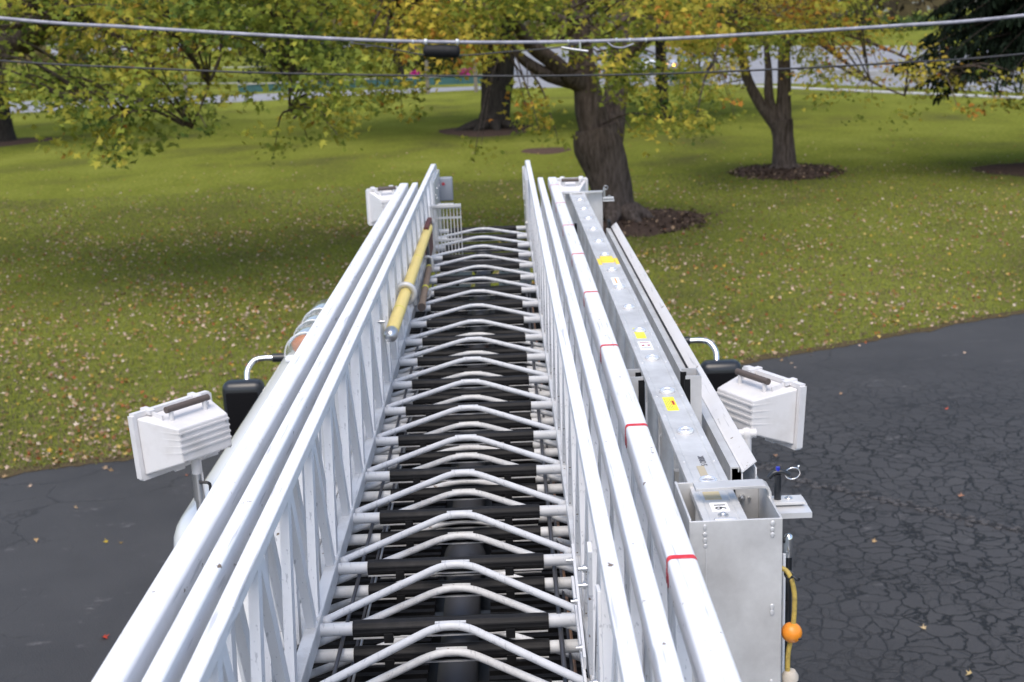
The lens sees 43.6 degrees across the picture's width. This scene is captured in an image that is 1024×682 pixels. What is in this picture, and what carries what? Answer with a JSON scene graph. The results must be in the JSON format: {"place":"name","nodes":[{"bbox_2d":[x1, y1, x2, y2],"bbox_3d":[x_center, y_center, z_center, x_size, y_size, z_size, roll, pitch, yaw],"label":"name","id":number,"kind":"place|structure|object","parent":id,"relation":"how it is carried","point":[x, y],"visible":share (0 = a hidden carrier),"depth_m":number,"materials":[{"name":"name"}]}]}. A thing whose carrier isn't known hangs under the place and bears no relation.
{"place":"outdoors","nodes":[
{"label":"outdoors","id":0,"kind":"place"},
{"bbox_2d":[10,66,266,89],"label":"footpath","id":1,"kind":"structure","parent":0,"point":[204,83],"depth_m":126.17,"materials":[{"name":"concrete"}]},
{"bbox_2d":[51,42,423,54],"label":"car park","id":2,"kind":"structure","parent":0,"point":[54,51],"depth_m":549.81,"materials":[{"name":"grey asphalt"}]},
{"bbox_2d":[11,0,976,45],"label":"sky","id":3,"kind":"structure","parent":0,"point":[928,8],"materials":[{"name":"white"}]},
{"bbox_2d":[0,8,1023,473],"bbox_3d":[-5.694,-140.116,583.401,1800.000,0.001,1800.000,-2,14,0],"label":"lawn ground","id":4,"kind":"structure","parent":0,"point":[26,170],"depth_m":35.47,"materials":[{"name":"green plant"}]},
{"bbox_2d":[0,137,58,146],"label":"mulch bed","id":5,"kind":"object","parent":4,"relation":"on","point":[22,141],"visible":0.66,"depth_m":60.65,"materials":[{"name":"brown wood"}]},
{"bbox_2d":[0,5,140,141],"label":"shade tree","id":6,"kind":"object","parent":5,"relation":"on","point":[7,132],"visible":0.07,"depth_m":60.76,"materials":[{"name":"brown plant"}]},
{"bbox_2d":[8,0,163,72],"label":"roadside tree","id":7,"kind":"object","parent":4,"relation":"on","point":[83,51],"depth_m":184.55,"materials":[{"name":"brown plant"}]},
{"bbox_2d":[98,0,239,83],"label":"roadside tree","id":8,"kind":"object","parent":4,"relation":"on","point":[151,36],"visible":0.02,"depth_m":124.20,"materials":[{"name":"brown plant"}]},
{"bbox_2d":[0,0,391,169],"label":"maple tree","id":9,"kind":"object","parent":4,"relation":"on","point":[19,40],"visible":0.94,"depth_m":21.98,"materials":[{"name":"green plant"}]},
{"bbox_2d":[232,53,352,83],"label":"hedge","id":10,"kind":"object","parent":4,"relation":"on","point":[270,64],"visible":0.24,"depth_m":111.75,"materials":[{"name":"green plant"}]},
{"bbox_2d":[269,29,360,66],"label":"hedge","id":11,"kind":"object","parent":4,"relation":"on","point":[337,42],"visible":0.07,"depth_m":162.93,"materials":[{"name":"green plant"}]},
{"bbox_2d":[238,77,482,92],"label":"wall","id":12,"kind":"structure","parent":4,"relation":"on","point":[252,87],"depth_m":103.05,"materials":[{"name":"concrete"}]},
{"bbox_2d":[320,0,442,76],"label":"roadside tree","id":13,"kind":"object","parent":4,"relation":"on","point":[401,68],"visible":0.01,"depth_m":114.76,"materials":[{"name":"brown plant"}]},
{"bbox_2d":[410,70,421,74],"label":"flower clump","id":14,"kind":"object","parent":4,"relation":"on","point":[413,72],"visible":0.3,"depth_m":107.14,"materials":[{"name":"pink plant"}]},
{"bbox_2d":[424,61,429,93],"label":"timber post","id":15,"kind":"object","parent":4,"relation":"on","point":[427,81],"visible":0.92,"depth_m":89.13,"materials":[{"name":"wood"}]},
{"bbox_2d":[405,52,465,74],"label":"hedge","id":16,"kind":"object","parent":4,"relation":"on","point":[432,64],"visible":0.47,"depth_m":121.19,"materials":[{"name":"green plant"}]},
{"bbox_2d":[458,68,472,74],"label":"flower clump","id":17,"kind":"object","parent":4,"relation":"on","point":[467,73],"visible":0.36,"depth_m":108.11,"materials":[{"name":"pink plant"}]},
{"bbox_2d":[473,59,477,91],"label":"timber post","id":18,"kind":"object","parent":4,"relation":"on","point":[475,84],"visible":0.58,"depth_m":89.39,"materials":[{"name":"wood"}]},
{"bbox_2d":[1,0,976,66],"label":"woodland","id":19,"kind":"object","parent":4,"relation":"on","point":[904,8],"visible":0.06,"depth_m":273.37,"materials":[{"name":"green plant"}]},
{"bbox_2d":[439,125,545,136],"bbox_3d":[-0.886,-9.307,56.426,4.871,0.096,5.700,-2,14,0],"label":"mulch bed","id":20,"kind":"object","parent":4,"relation":"on","point":[485,133],"visible":0.59,"depth_m":55.30,"materials":[{"name":"brown wood"}]},
{"bbox_2d":[324,0,605,130],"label":"maple tree","id":21,"kind":"object","parent":20,"relation":"on","point":[498,121],"visible":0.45,"depth_m":55.92,"materials":[{"name":"brown plant"}]},
{"bbox_2d":[0,128,1023,476],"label":"fallen leaves","id":22,"kind":"object","parent":4,"relation":"on","point":[108,408],"visible":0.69,"depth_m":22.32,"materials":[{"name":"beige plant"}]},
{"bbox_2d":[0,309,1023,477],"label":"soil edge","id":23,"kind":"object","parent":4,"relation":"on","point":[746,361],"visible":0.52,"depth_m":17.70,"materials":[{"name":"brown soil"}]},
{"bbox_2d":[521,147,571,153],"bbox_3d":[1.254,-6.953,46.608,1.896,0.096,2.039,-2,14,0],"label":"mulch bed","id":24,"kind":"object","parent":4,"relation":"on","point":[551,150],"visible":0.98,"depth_m":46.34,"materials":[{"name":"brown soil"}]},
{"bbox_2d":[562,0,747,119],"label":"shade tree","id":25,"kind":"object","parent":4,"relation":"on","point":[659,49],"visible":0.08,"depth_m":58.48,"materials":[{"name":"brown plant"}]},
{"bbox_2d":[603,207,721,236],"bbox_3d":[2.587,-2.757,29.518,4.034,0.096,3.908,-2,14,0],"label":"mulch bed","id":26,"kind":"object","parent":4,"relation":"on","point":[634,227],"visible":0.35,"depth_m":28.76,"materials":[{"name":"brown plant"}]},
{"bbox_2d":[321,0,748,223],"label":"maple tree","id":27,"kind":"object","parent":26,"relation":"on","point":[598,146],"visible":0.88,"depth_m":26.05,"materials":[{"name":"green plant"}]},
{"bbox_2d":[667,68,710,84],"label":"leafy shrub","id":28,"kind":"object","parent":4,"relation":"on","point":[672,77],"visible":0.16,"depth_m":87.64,"materials":[{"name":"green plant"}]},
{"bbox_2d":[600,10,963,40],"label":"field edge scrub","id":29,"kind":"object","parent":4,"relation":"on","point":[917,18],"visible":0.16,"depth_m":246.48,"materials":[{"name":"green plant"}]},
{"bbox_2d":[727,162,846,180],"bbox_3d":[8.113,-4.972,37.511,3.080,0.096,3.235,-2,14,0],"label":"mulch bed","id":30,"kind":"object","parent":4,"relation":"on","point":[788,173],"visible":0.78,"depth_m":37.01,"materials":[{"name":"brown plant"}]},
{"bbox_2d":[661,0,1023,168],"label":"maple tree","id":31,"kind":"object","parent":30,"relation":"on","point":[777,118],"visible":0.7,"depth_m":34.38,"materials":[{"name":"green plant"}]},
{"bbox_2d":[971,163,1023,176],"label":"mulch bed","id":32,"kind":"object","parent":4,"relation":"on","point":[1015,169],"visible":1,"depth_m":35.94,"materials":[{"name":"brown plant"}]},
{"bbox_2d":[890,0,1023,106],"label":"spruce tree","id":33,"kind":"object","parent":32,"relation":"on","point":[1009,39],"visible":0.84,"depth_m":34.17,"materials":[{"name":"green plant"}]},
{"bbox_2d":[0,313,1023,681],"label":"asphalt drive","id":34,"kind":"structure","parent":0,"point":[932,419],"depth_m":11.94,"materials":[{"name":"grey asphalt"}]},
{"bbox_2d":[91,160,811,681],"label":"fire truck","id":35,"kind":"object","parent":34,"relation":"on","point":[459,478],"visible":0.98,"depth_m":3.51,"materials":[{"name":"white metal"}]},
{"bbox_2d":[383,225,432,341],"bbox_3d":[-0.482,-0.347,6.251,0.056,0.089,2.891,-2,14,0],"label":"pike pole","id":36,"kind":"object","parent":35,"relation":"attached to","point":[391,331],"visible":0.98,"depth_m":5.57,"materials":[{"name":"yellow plastic"}]},
{"bbox_2d":[417,241,433,310],"bbox_3d":[-0.459,-0.366,6.834,0.050,0.157,1.212,-3,14,-1],"label":"axe","id":37,"kind":"object","parent":35,"relation":"attached to","point":[423,298],"visible":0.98,"depth_m":6.73,"materials":[{"name":"wood"}]},
{"bbox_2d":[569,193,746,592],"bbox_3d":[0.418,-0.053,5.166,0.091,0.444,5.195,-2,14,0],"label":"roof ladder","id":38,"kind":"object","parent":35,"relation":"attached to","point":[686,443],"visible":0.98,"depth_m":3.74,"materials":[{"name":"metal"}]},
{"bbox_2d":[781,553,785,681],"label":"white rod","id":39,"kind":"object","parent":35,"relation":"attached to","point":[783,616],"visible":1,"depth_m":2.71,"materials":[{"name":"white metal"}]},
{"bbox_2d":[784,533,792,669],"bbox_3d":[0.596,0.810,2.783,0.020,0.839,0.020,-2,14,0],"label":"black pole","id":40,"kind":"object","parent":35,"relation":"attached to","point":[788,547],"visible":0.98,"depth_m":2.69,"materials":[{"name":"black plastic"}]},
{"bbox_2d":[781,566,801,681],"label":"float cord","id":41,"kind":"object","parent":35,"relation":"hanging from","point":[791,632],"visible":0.97,"depth_m":2.63,"materials":[{"name":"orange plastic"}]},
{"bbox_2d":[754,462,1023,533],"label":"broken asphalt seam","id":42,"kind":"object","parent":34,"relation":"on","point":[897,502],"visible":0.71,"depth_m":12.21,"materials":[{"name":"grey asphalt"}]},
{"bbox_2d":[0,14,1023,43],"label":"overhead cable","id":43,"kind":"object","parent":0,"point":[509,42],"visible":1,"depth_m":12.64,"materials":[{"name":"grey metal"}]},
{"bbox_2d":[423,39,459,57],"bbox_3d":[-0.698,-2.895,12.670,0.366,0.194,0.130,-2,14,0],"label":"splice closure","id":44,"kind":"object","parent":43,"relation":"hanging from","point":[442,51],"visible":1,"depth_m":12.62,"materials":[{"name":"black plastic"}]},
{"bbox_2d":[350,41,588,55],"bbox_3d":[-0.419,-2.909,12.638,2.357,0.178,0.014,-2,14,0],"label":"drop wire","id":45,"kind":"object","parent":43,"relation":"hanging from","point":[472,54],"visible":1,"depth_m":12.64,"materials":[{"name":"black"}]},
{"bbox_2d":[561,41,633,51],"bbox_3d":[0.845,-2.909,12.638,0.719,0.110,0.040,-2,14,0],"label":"cable fitting","id":46,"kind":"object","parent":43,"relation":"hanging from","point":[574,49],"visible":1,"depth_m":12.63,"materials":[{"name":"silver metal"}]},
{"bbox_2d":[0,53,1023,76],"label":"thin cable","id":47,"kind":"object","parent":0,"point":[511,75],"visible":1,"depth_m":13.71,"materials":[{"name":"black metal"}]},
{"bbox_2d":[9,46,1023,112],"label":"road","id":48,"kind":"structure","parent":0,"point":[758,77],"depth_m":99.13,"materials":[{"name":"grey asphalt"}]},
{"bbox_2d":[182,72,188,97],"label":"timber post","id":49,"kind":"object","parent":48,"relation":"on","point":[184,79],"visible":0.29,"depth_m":96.59,"materials":[{"name":"wood"}]},
{"bbox_2d":[629,57,655,71],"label":"parked car","id":50,"kind":"object","parent":48,"relation":"on","point":[647,62],"visible":0.05,"depth_m":109.73,"materials":[{"name":"white paint"}]},
{"bbox_2d":[667,54,719,71],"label":"approaching car","id":51,"kind":"object","parent":48,"relation":"on","point":[674,61],"visible":0.13,"depth_m":106.81,"materials":[{"name":"grey paint"}]},
{"bbox_2d":[801,51,984,80],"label":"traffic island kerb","id":52,"kind":"structure","parent":48,"relation":"on","point":[871,73],"depth_m":88.70,"materials":[{"name":"concrete"}]},
{"bbox_2d":[741,85,1023,98],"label":"pavement","id":53,"kind":"structure","parent":0,"point":[914,93],"depth_m":70.87,"materials":[{"name":"concrete"}]}
]}

